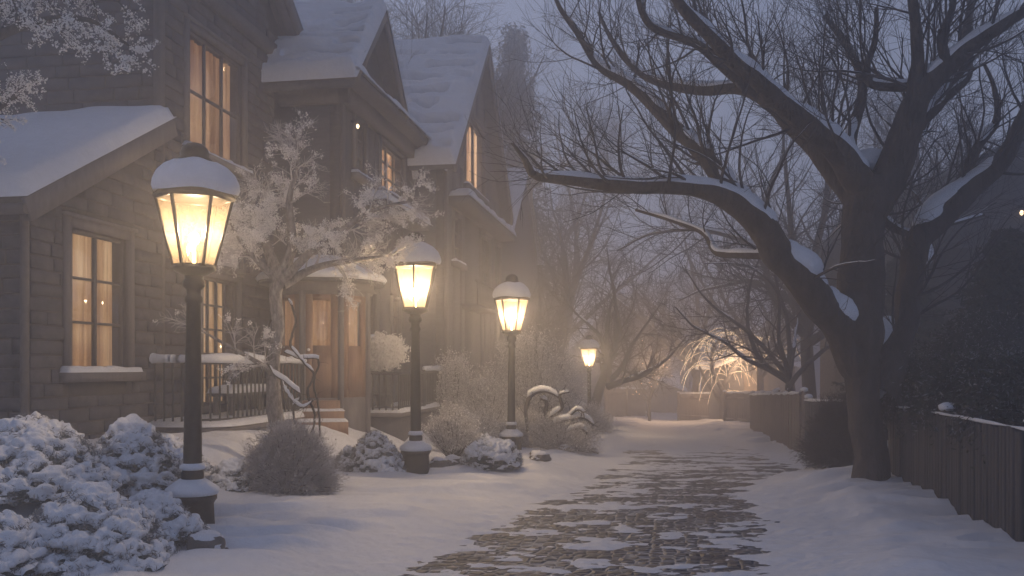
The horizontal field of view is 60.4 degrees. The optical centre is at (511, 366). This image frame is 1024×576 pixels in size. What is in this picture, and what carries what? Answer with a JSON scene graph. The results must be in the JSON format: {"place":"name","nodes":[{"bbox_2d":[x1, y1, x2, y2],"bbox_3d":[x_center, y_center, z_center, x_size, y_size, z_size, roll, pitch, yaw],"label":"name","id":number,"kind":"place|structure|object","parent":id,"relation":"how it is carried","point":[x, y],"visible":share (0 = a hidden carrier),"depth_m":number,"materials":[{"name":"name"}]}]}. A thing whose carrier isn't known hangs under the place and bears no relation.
{"place":"outdoors","nodes":[
{"label":"outdoors","id":0,"kind":"place"},
{"bbox_2d":[0,380,1023,575],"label":"snow ground","id":1,"kind":"structure","parent":0,"point":[836,521],"depth_m":7.94,"materials":[{"name":"white snow"}]},
{"bbox_2d":[0,509,53,575],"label":"snowy shrub","id":2,"kind":"object","parent":1,"relation":"on","point":[23,551],"visible":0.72,"depth_m":5.44,"materials":[{"name":"white snow"}]},
{"bbox_2d":[0,411,132,505],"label":"snowy shrub","id":3,"kind":"object","parent":1,"relation":"on","point":[43,458],"visible":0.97,"depth_m":6.59,"materials":[{"name":"white snow"}]},
{"bbox_2d":[0,0,160,164],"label":"frosted tree","id":4,"kind":"object","parent":1,"relation":"on","point":[24,23],"visible":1,"depth_m":8.38,"materials":[{"name":"white plant"}]},
{"bbox_2d":[37,489,124,504],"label":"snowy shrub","id":5,"kind":"object","parent":1,"relation":"on","point":[41,503],"visible":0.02,"depth_m":6.65,"materials":[{"name":"white snow"}]},
{"bbox_2d":[25,481,179,575],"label":"snowy shrub","id":6,"kind":"object","parent":1,"relation":"on","point":[89,528],"visible":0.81,"depth_m":5.71,"materials":[{"name":"white snow"}]},
{"bbox_2d":[94,413,182,498],"bbox_3d":[-3.223,0.801,7.515,1.281,0.796,1.268,0,0,0],"label":"snowy shrub","id":7,"kind":"object","parent":1,"relation":"on","point":[143,453],"visible":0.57,"depth_m":7.28,"materials":[{"name":"white snow"}]},
{"bbox_2d":[0,0,306,438],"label":"stone house","id":8,"kind":"structure","parent":1,"relation":"on","point":[91,285],"depth_m":11.56,"materials":[{"name":"brown stone"}]},
{"bbox_2d":[57,211,145,382],"bbox_3d":[-5.000,-0.780,10.547,0.412,1.920,1.470,0,0,10],"label":"window","id":9,"kind":"structure","parent":8,"relation":"in","point":[87,283],"depth_m":10.63,"materials":[{"name":"brown glass"}]},
{"bbox_2d":[182,13,255,180],"bbox_3d":[-4.593,-4.040,13.522,0.412,2.000,2.050,0,0,10],"label":"window","id":10,"kind":"structure","parent":8,"relation":"in","point":[207,113],"depth_m":13.70,"materials":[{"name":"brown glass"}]},
{"bbox_2d":[201,269,244,407],"bbox_3d":[-4.615,-0.395,13.621,0.337,2.170,1.360,0,0,10],"label":"window","id":11,"kind":"structure","parent":8,"relation":"in","point":[213,293],"depth_m":13.80,"materials":[{"name":"clear glass"}]},
{"bbox_2d":[207,384,280,415],"bbox_3d":[-3.997,0.506,13.263,0.410,0.488,1.700,0,0,10],"label":"porch bench","id":12,"kind":"object","parent":8,"relation":"on","point":[215,392],"visible":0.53,"depth_m":12.57,"materials":[{"name":"wood"}]},
{"bbox_2d":[128,487,210,547],"bbox_3d":[-2.686,1.127,6.587,0.837,0.419,0.827,0,0,0],"label":"snowy shrub","id":13,"kind":"object","parent":1,"relation":"on","point":[180,522],"visible":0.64,"depth_m":6.47,"materials":[{"name":"white snow"}]},
{"bbox_2d":[165,433,213,472],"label":"snowy shrub","id":14,"kind":"object","parent":1,"relation":"on","point":[177,441],"visible":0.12,"depth_m":8.58,"materials":[{"name":"white snow"}]},
{"bbox_2d":[151,142,239,523],"bbox_3d":[-2.536,-0.170,7.030,0.670,3.240,0.648,0,0,0],"label":"street lamp","id":15,"kind":"object","parent":1,"relation":"on","point":[192,174],"visible":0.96,"depth_m":6.96,"materials":[{"name":"black metal"}]},
{"bbox_2d":[186,530,228,549],"bbox_3d":[-2.192,1.290,6.345,0.320,0.199,0.243,0,0,0],"label":"stone","id":16,"kind":"object","parent":1,"relation":"on","point":[207,539],"visible":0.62,"depth_m":6.27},
{"bbox_2d":[205,457,257,492],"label":"snowy shrub","id":17,"kind":"object","parent":1,"relation":"on","point":[228,475],"visible":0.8,"depth_m":8.75,"materials":[{"name":"white snow"}]},
{"bbox_2d":[239,411,348,496],"bbox_3d":[-2.285,1.016,9.124,1.224,1.110,1.312,0,0,0],"label":"twiggy shrub","id":18,"kind":"object","parent":1,"relation":"on","point":[287,457],"visible":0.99,"depth_m":8.86,"materials":[{"name":"plant"}]},
{"bbox_2d":[153,106,444,428],"bbox_3d":[-2.319,-0.970,10.235,3.122,3.903,1.826,0,0,0],"label":"frosted tree","id":19,"kind":"object","parent":1,"relation":"on","point":[284,273],"visible":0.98,"depth_m":10.01,"materials":[{"name":"white plant"}]},
{"bbox_2d":[263,298,324,435],"bbox_3d":[-2.460,0.020,9.963,0.765,1.619,0.446,0,0,0],"label":"climbing vine","id":20,"kind":"object","parent":19,"relation":"attached to","point":[294,352],"visible":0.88,"depth_m":9.94,"materials":[{"name":"brown plant"}]},
{"bbox_2d":[331,444,354,469],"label":"snowy shrub","id":21,"kind":"object","parent":1,"relation":"on","point":[346,451],"visible":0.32,"depth_m":11.31,"materials":[{"name":"white snow"}]},
{"bbox_2d":[255,0,452,441],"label":"gabled house","id":22,"kind":"structure","parent":1,"relation":"on","point":[334,65],"depth_m":15.38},
{"bbox_2d":[306,294,337,397],"bbox_3d":[-3.100,-0.330,14.313,0.510,1.680,0.190,0,0,-19],"label":"door","id":23,"kind":"structure","parent":22,"relation":"in","point":[321,309],"depth_m":14.29,"materials":[{"name":"brown wood"}]},
{"bbox_2d":[351,113,374,187],"bbox_3d":[-2.781,-4.015,16.191,0.240,1.290,0.907,0,0,10],"label":"window","id":24,"kind":"structure","parent":22,"relation":"in","point":[357,175],"depth_m":16.27,"materials":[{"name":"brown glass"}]},
{"bbox_2d":[370,289,379,338],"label":"window","id":25,"kind":"structure","parent":22,"relation":"in","point":[376,291],"depth_m":17.07,"materials":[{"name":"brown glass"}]},
{"bbox_2d":[370,330,410,405],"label":"topiary","id":26,"kind":"object","parent":22,"relation":"on","point":[389,355],"visible":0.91,"depth_m":15.74,"materials":[{"name":"plant"}]},
{"bbox_2d":[377,134,410,204],"bbox_3d":[-2.529,-3.980,18.170,0.412,1.220,1.898,0,0,10],"label":"window","id":27,"kind":"structure","parent":22,"relation":"in","point":[383,155],"depth_m":18.34,"materials":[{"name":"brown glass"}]},
{"bbox_2d":[390,293,407,355],"bbox_3d":[-2.408,-0.860,18.370,0.240,1.280,0.838,0,0,10],"label":"window","id":28,"kind":"structure","parent":22,"relation":"in","point":[393,296],"depth_m":18.48,"materials":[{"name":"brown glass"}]},
{"bbox_2d":[340,428,406,472],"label":"snowy shrub","id":29,"kind":"object","parent":1,"relation":"on","point":[375,451],"visible":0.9,"depth_m":10.79,"materials":[{"name":"white snow"}]},
{"bbox_2d":[390,231,440,473],"bbox_3d":[-1.212,-0.112,11.137,0.660,3.191,0.638,0,1,-17],"label":"street lamp","id":30,"kind":"object","parent":1,"relation":"on","point":[415,449],"visible":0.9,"depth_m":11.05,"materials":[{"name":"black metal"}]},
{"bbox_2d":[341,0,520,144],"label":"bare tree","id":31,"kind":"object","parent":1,"relation":"on","point":[433,28],"visible":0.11,"depth_m":26.01,"materials":[{"name":"brown plant"}]},
{"bbox_2d":[347,0,521,158],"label":"bare tree","id":32,"kind":"object","parent":1,"relation":"on","point":[350,1],"visible":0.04,"depth_m":24.63,"materials":[{"name":"brown plant"}]},
{"bbox_2d":[430,456,448,467],"bbox_3d":[-0.971,1.276,11.500,0.295,0.197,0.240,0,0,0],"label":"stone","id":33,"kind":"object","parent":1,"relation":"on","point":[438,462],"visible":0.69,"depth_m":11.41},
{"bbox_2d":[421,397,484,455],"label":"twiggy shrub","id":34,"kind":"object","parent":1,"relation":"on","point":[454,434],"visible":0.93,"depth_m":12.45,"materials":[{"name":"plant"}]},
{"bbox_2d":[445,454,460,465],"bbox_3d":[-0.791,1.271,11.792,0.280,0.184,0.227,0,0,0],"label":"stone","id":35,"kind":"object","parent":1,"relation":"on","point":[452,459],"visible":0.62,"depth_m":11.72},
{"bbox_2d":[394,35,516,397],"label":"tall gable house","id":36,"kind":"structure","parent":1,"relation":"on","point":[446,80],"depth_m":21.54,"materials":[{"name":"brown"}]},
{"bbox_2d":[451,207,467,270],"bbox_3d":[-1.283,-3.000,20.796,0.240,1.360,1.077,0,0,10],"label":"window","id":37,"kind":"structure","parent":36,"relation":"in","point":[459,264],"depth_m":20.92,"materials":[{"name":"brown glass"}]},
{"bbox_2d":[463,113,490,206],"bbox_3d":[-1.020,-5.405,22.854,0.412,2.070,2.726,0,0,10],"label":"window","id":38,"kind":"structure","parent":36,"relation":"in","point":[470,145],"depth_m":23.21,"materials":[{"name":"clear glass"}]},
{"bbox_2d":[479,228,492,285],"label":"window","id":39,"kind":"structure","parent":36,"relation":"in","point":[482,232],"depth_m":24.17,"materials":[{"name":"brown glass"}]},
{"bbox_2d":[494,239,502,286],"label":"window","id":40,"kind":"structure","parent":36,"relation":"in","point":[499,250],"depth_m":26.34,"materials":[{"name":"brown glass"}]},
{"bbox_2d":[431,345,482,421],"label":"twiggy shrub","id":41,"kind":"object","parent":1,"relation":"on","point":[448,384],"visible":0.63,"depth_m":18.19,"materials":[{"name":"plant"}]},
{"bbox_2d":[440,406,501,452],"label":"twiggy shrub","id":42,"kind":"object","parent":1,"relation":"on","point":[490,429],"visible":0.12,"depth_m":14.92,"materials":[{"name":"plant"}]},
{"bbox_2d":[460,431,492,456],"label":"snowy shrub","id":43,"kind":"object","parent":1,"relation":"on","point":[486,436],"visible":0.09,"depth_m":12.91,"materials":[{"name":"white snow"}]},
{"bbox_2d":[451,372,523,430],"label":"twiggy shrub","id":44,"kind":"object","parent":1,"relation":"on","point":[490,400],"visible":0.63,"depth_m":17.91,"materials":[{"name":"plant"}]},
{"bbox_2d":[458,437,524,471],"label":"snowy shrub","id":45,"kind":"object","parent":1,"relation":"on","point":[490,453],"visible":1,"depth_m":11.32,"materials":[{"name":"white snow"}]},
{"bbox_2d":[352,0,654,250],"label":"bare tree","id":46,"kind":"object","parent":1,"relation":"on","point":[515,102],"visible":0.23,"depth_m":32.99,"materials":[{"name":"brown plant"}]},
{"bbox_2d":[492,274,530,449],"bbox_3d":[-0.001,0.017,14.925,0.657,3.175,0.635,1,-1,-40],"label":"street lamp","id":47,"kind":"object","parent":1,"relation":"on","point":[511,288],"visible":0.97,"depth_m":14.84,"materials":[{"name":"black metal"}]},
{"bbox_2d":[490,408,535,447],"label":"twiggy shrub","id":48,"kind":"object","parent":1,"relation":"on","point":[520,425],"visible":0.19,"depth_m":15.83,"materials":[{"name":"plant"}]},
{"bbox_2d":[496,167,541,370],"bbox_3d":[-2.071,-2.155,31.195,5.400,9.611,7.000,0,0,10],"label":"annex","id":49,"kind":"object","parent":1,"relation":"on","point":[521,257],"visible":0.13,"depth_m":30.30,"materials":[{"name":"brown"}]},
{"bbox_2d":[501,405,542,429],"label":"twiggy shrub","id":50,"kind":"object","parent":1,"relation":"on","point":[530,417],"visible":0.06,"depth_m":16.71,"materials":[{"name":"brown plant"}]},
{"bbox_2d":[469,323,593,423],"bbox_3d":[0.442,0.340,18.928,2.772,2.566,2.860,0,0,0],"label":"twiggy shrub","id":51,"kind":"object","parent":1,"relation":"on","point":[532,369],"visible":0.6,"depth_m":18.66,"materials":[{"name":"plant"}]},
{"bbox_2d":[530,456,539,460],"bbox_3d":[0.331,1.331,12.603,0.165,0.088,0.115,0,0,0],"label":"stone","id":52,"kind":"object","parent":1,"relation":"on","point":[535,458],"visible":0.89,"depth_m":12.56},
{"bbox_2d":[495,22,583,373],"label":"evergreen tree","id":53,"kind":"object","parent":1,"relation":"on","point":[515,35],"visible":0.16,"depth_m":42.61,"materials":[{"name":"green plant"}]},
{"bbox_2d":[529,450,551,461],"bbox_3d":[0.414,1.375,13.390,0.347,0.207,0.258,0,0,-37],"label":"stone","id":54,"kind":"object","parent":1,"relation":"on","point":[543,456],"visible":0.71,"depth_m":13.31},
{"bbox_2d":[516,384,596,437],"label":"curling shrub","id":55,"kind":"object","parent":1,"relation":"on","point":[572,412],"visible":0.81,"depth_m":15.68,"materials":[{"name":"white plant"}]},
{"bbox_2d":[520,407,605,456],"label":"twiggy shrub","id":56,"kind":"object","parent":1,"relation":"on","point":[548,436],"visible":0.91,"depth_m":15.29,"materials":[{"name":"brown plant"}]},
{"bbox_2d":[559,444,572,451],"bbox_3d":[0.912,1.421,15.102,0.235,0.181,0.246,0,0,-30],"label":"stone","id":57,"kind":"object","parent":1,"relation":"on","point":[563,446],"visible":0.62,"depth_m":15.04,"materials":[{"name":"grey stone"}]},
{"bbox_2d":[501,87,654,381],"bbox_3d":[-0.499,-4.312,33.392,11.115,13.051,12.544,0,0,34],"label":"bare tree","id":58,"kind":"object","parent":1,"relation":"on","point":[540,319],"visible":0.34,"depth_m":33.90,"materials":[{"name":"brown plant"}]},
{"bbox_2d":[578,335,599,407],"bbox_3d":[2.113,0.529,23.985,0.576,2.786,0.557,-1,1,-6],"label":"street lamp","id":59,"kind":"object","parent":1,"relation":"on","point":[588,342],"visible":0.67,"depth_m":23.89,"materials":[{"name":"black metal"}]},
{"bbox_2d":[579,401,617,433],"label":"twiggy shrub","id":60,"kind":"object","parent":1,"relation":"on","point":[603,422],"visible":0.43,"depth_m":22.26,"materials":[{"name":"brown plant"}]},
{"bbox_2d":[502,45,725,373],"bbox_3d":[3.051,-5.787,37.207,14.223,15.992,12.278,0,0,0],"label":"bare tree","id":61,"kind":"object","parent":1,"relation":"on","point":[573,270],"visible":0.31,"depth_m":38.93,"materials":[{"name":"brown plant"}]},
{"bbox_2d":[569,291,660,404],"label":"shed","id":62,"kind":"structure","parent":1,"relation":"on","point":[577,352],"depth_m":54.00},
{"bbox_2d":[578,302,661,412],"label":"evergreen tree","id":63,"kind":"object","parent":1,"relation":"on","point":[622,385],"visible":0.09,"depth_m":49.64,"materials":[{"name":"green plant"}]},
{"bbox_2d":[534,218,710,411],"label":"bare tree","id":64,"kind":"object","parent":1,"relation":"on","point":[607,352],"visible":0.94,"depth_m":26.96,"materials":[{"name":"brown plant"}]},
{"bbox_2d":[604,386,648,416],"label":"board fence","id":65,"kind":"object","parent":1,"relation":"on","point":[618,403],"visible":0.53,"depth_m":41.82,"materials":[{"name":"brown wood"}]},
{"bbox_2d":[569,276,729,387],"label":"bare tree","id":66,"kind":"object","parent":1,"relation":"on","point":[614,363],"visible":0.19,"depth_m":46.38,"materials":[{"name":"brown plant"}]},
{"bbox_2d":[618,338,683,420],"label":"lit tree","id":67,"kind":"object","parent":1,"relation":"on","point":[654,382],"visible":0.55,"depth_m":38.03,"materials":[{"name":"brown plant"}]},
{"bbox_2d":[537,265,768,393],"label":"woods","id":68,"kind":"object","parent":1,"relation":"on","point":[687,384],"visible":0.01,"depth_m":68.06,"materials":[{"name":"brown plant"}]},
{"bbox_2d":[636,376,687,412],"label":"shed","id":69,"kind":"structure","parent":1,"relation":"on","point":[665,401],"depth_m":49.96,"materials":[{"name":"brown"}]},
{"bbox_2d":[651,394,667,412],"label":"door","id":70,"kind":"structure","parent":69,"relation":"in","point":[660,403],"depth_m":49.97,"materials":[{"name":"brown wood"}]},
{"bbox_2d":[562,194,791,391],"bbox_3d":[8.520,-2.930,39.316,13.456,10.820,8.254,0,0,0],"label":"bare tree","id":71,"kind":"object","parent":1,"relation":"on","point":[681,355],"visible":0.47,"depth_m":39.52,"materials":[{"name":"brown plant"}]},
{"bbox_2d":[677,391,709,420],"bbox_3d":[8.031,1.794,38.487,0.217,1.577,3.273,0,0,-16],"label":"board fence","id":72,"kind":"object","parent":1,"relation":"on","point":[690,406],"visible":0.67,"depth_m":38.82,"materials":[{"name":"wood"}]},
{"bbox_2d":[648,190,824,390],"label":"bare tree","id":73,"kind":"object","parent":1,"relation":"on","point":[761,374],"visible":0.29,"depth_m":32.92,"materials":[{"name":"brown plant"}]},
{"bbox_2d":[643,183,836,439],"bbox_3d":[6.221,-0.923,19.000,5.516,5.298,4.512,0,0,-37],"label":"bare tree","id":74,"kind":"object","parent":1,"relation":"on","point":[784,374],"visible":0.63,"depth_m":18.89,"materials":[{"name":"brown plant"}]},
{"bbox_2d":[680,328,800,418],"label":"lit willow","id":75,"kind":"object","parent":1,"relation":"on","point":[730,372],"visible":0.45,"depth_m":35.38,"materials":[{"name":"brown plant"}]},
{"bbox_2d":[462,0,1023,480],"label":"bare tree","id":76,"kind":"object","parent":1,"relation":"on","point":[870,342],"visible":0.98,"depth_m":10.10,"materials":[{"name":"brown plant"}]},
{"bbox_2d":[695,346,800,418],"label":"shed","id":77,"kind":"structure","parent":1,"relation":"on","point":[742,386],"depth_m":36.00,"materials":[{"name":"grey"}]},
{"bbox_2d":[744,374,768,390],"bbox_3d":[9.982,1.330,35.980,1.000,2.000,0.039,0,0,0],"label":"door","id":78,"kind":"structure","parent":77,"relation":"in","point":[752,387],"depth_m":35.96,"materials":[{"name":"brown wood"}]},
{"bbox_2d":[723,387,780,421],"bbox_3d":[8.662,1.544,31.990,0.209,1.657,4.240,0,0,-12],"label":"board fence","id":79,"kind":"object","parent":1,"relation":"on","point":[736,405],"visible":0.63,"depth_m":33.07,"materials":[{"name":"wood"}]},
{"bbox_2d":[562,9,981,398],"bbox_3d":[7.376,-3.860,23.259,10.847,11.414,8.985,0,0,24],"label":"bare tree","id":80,"kind":"object","parent":1,"relation":"on","point":[808,373],"visible":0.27,"depth_m":22.82,"materials":[{"name":"brown plant"}]},
{"bbox_2d":[732,300,819,399],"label":"shed","id":81,"kind":"structure","parent":1,"relation":"on","point":[798,384],"depth_m":60.00,"materials":[{"name":"brown wood"}]},
{"bbox_2d":[749,387,807,451],"bbox_3d":[6.125,1.226,20.841,0.241,1.698,9.591,0,0,10],"label":"board fence","id":82,"kind":"object","parent":1,"relation":"on","point":[775,414],"visible":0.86,"depth_m":18.56,"materials":[{"name":"wood"}]},
{"bbox_2d":[788,389,853,469],"bbox_3d":[4.790,1.008,12.899,1.351,1.452,1.354,0,0,0],"label":"twiggy shrub","id":83,"kind":"object","parent":1,"relation":"on","point":[831,443],"visible":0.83,"depth_m":12.71,"materials":[{"name":"brown plant"}]},
{"bbox_2d":[804,394,886,464],"bbox_3d":[5.081,1.044,13.687,0.177,1.382,4.379,0,0,6],"label":"board fence","id":84,"kind":"object","parent":1,"relation":"on","point":[810,402],"visible":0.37,"depth_m":15.30,"materials":[{"name":"wood"}]},
{"bbox_2d":[690,68,1007,303],"bbox_3d":[12.016,-4.048,27.697,11.004,11.841,8.789,0,0,43],"label":"bare tree","id":85,"kind":"object","parent":1,"relation":"on","point":[831,222],"visible":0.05,"depth_m":27.59,"materials":[{"name":"brown plant"}]},
{"bbox_2d":[690,40,1011,343],"bbox_3d":[9.332,-3.125,23.233,8.968,9.663,9.732,0,0,36],"label":"bare tree","id":86,"kind":"object","parent":1,"relation":"on","point":[883,131],"visible":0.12,"depth_m":21.77,"materials":[{"name":"brown plant"}]},
{"bbox_2d":[829,352,923,438],"bbox_3d":[5.613,0.533,13.018,1.927,1.541,1.903,0,0,0],"label":"bush","id":87,"kind":"object","parent":1,"relation":"on","point":[845,397],"depth_m":13.03,"materials":[{"name":"plant"}]},
{"bbox_2d":[880,347,957,438],"bbox_3d":[4.921,0.501,10.540,1.634,1.512,1.621,0,0,43],"label":"bush","id":88,"kind":"object","parent":1,"relation":"on","point":[918,368],"visible":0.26,"depth_m":10.35,"materials":[{"name":"plant"}]},
{"bbox_2d":[819,138,1023,399],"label":"cottage","id":89,"kind":"structure","parent":1,"relation":"on","point":[829,374],"depth_m":17.50,"materials":[{"name":"grey"}]},
{"bbox_2d":[888,402,1023,541],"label":"board fence","id":90,"kind":"object","parent":1,"relation":"on","point":[990,491],"visible":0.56,"depth_m":7.68,"materials":[{"name":"brown wood"}]},
{"bbox_2d":[890,335,1023,446],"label":"bush","id":91,"kind":"object","parent":1,"relation":"on","point":[937,388],"visible":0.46,"depth_m":8.87,"materials":[{"name":"plant"}]},
{"bbox_2d":[912,299,1023,369],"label":"bush","id":92,"kind":"object","parent":1,"relation":"on","point":[979,333],"visible":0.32,"depth_m":11.28,"materials":[{"name":"plant"}]},
{"bbox_2d":[929,225,1023,344],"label":"evergreen tree","id":93,"kind":"object","parent":1,"relation":"on","point":[1000,277],"visible":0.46,"depth_m":12.35,"materials":[{"name":"green plant"}]},
{"bbox_2d":[929,344,1023,471],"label":"bush","id":94,"kind":"object","parent":1,"relation":"on","point":[1003,403],"visible":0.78,"depth_m":7.55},
{"bbox_2d":[398,445,800,575],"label":"cobbled road","id":95,"kind":"structure","parent":0,"point":[653,554],"depth_m":7.73,"materials":[{"name":"grey stone"}]},
{"bbox_2d":[340,0,1023,381],"label":"sky","id":96,"kind":"structure","parent":0,"point":[508,11],"materials":[{"name":"grey"}]}
]}

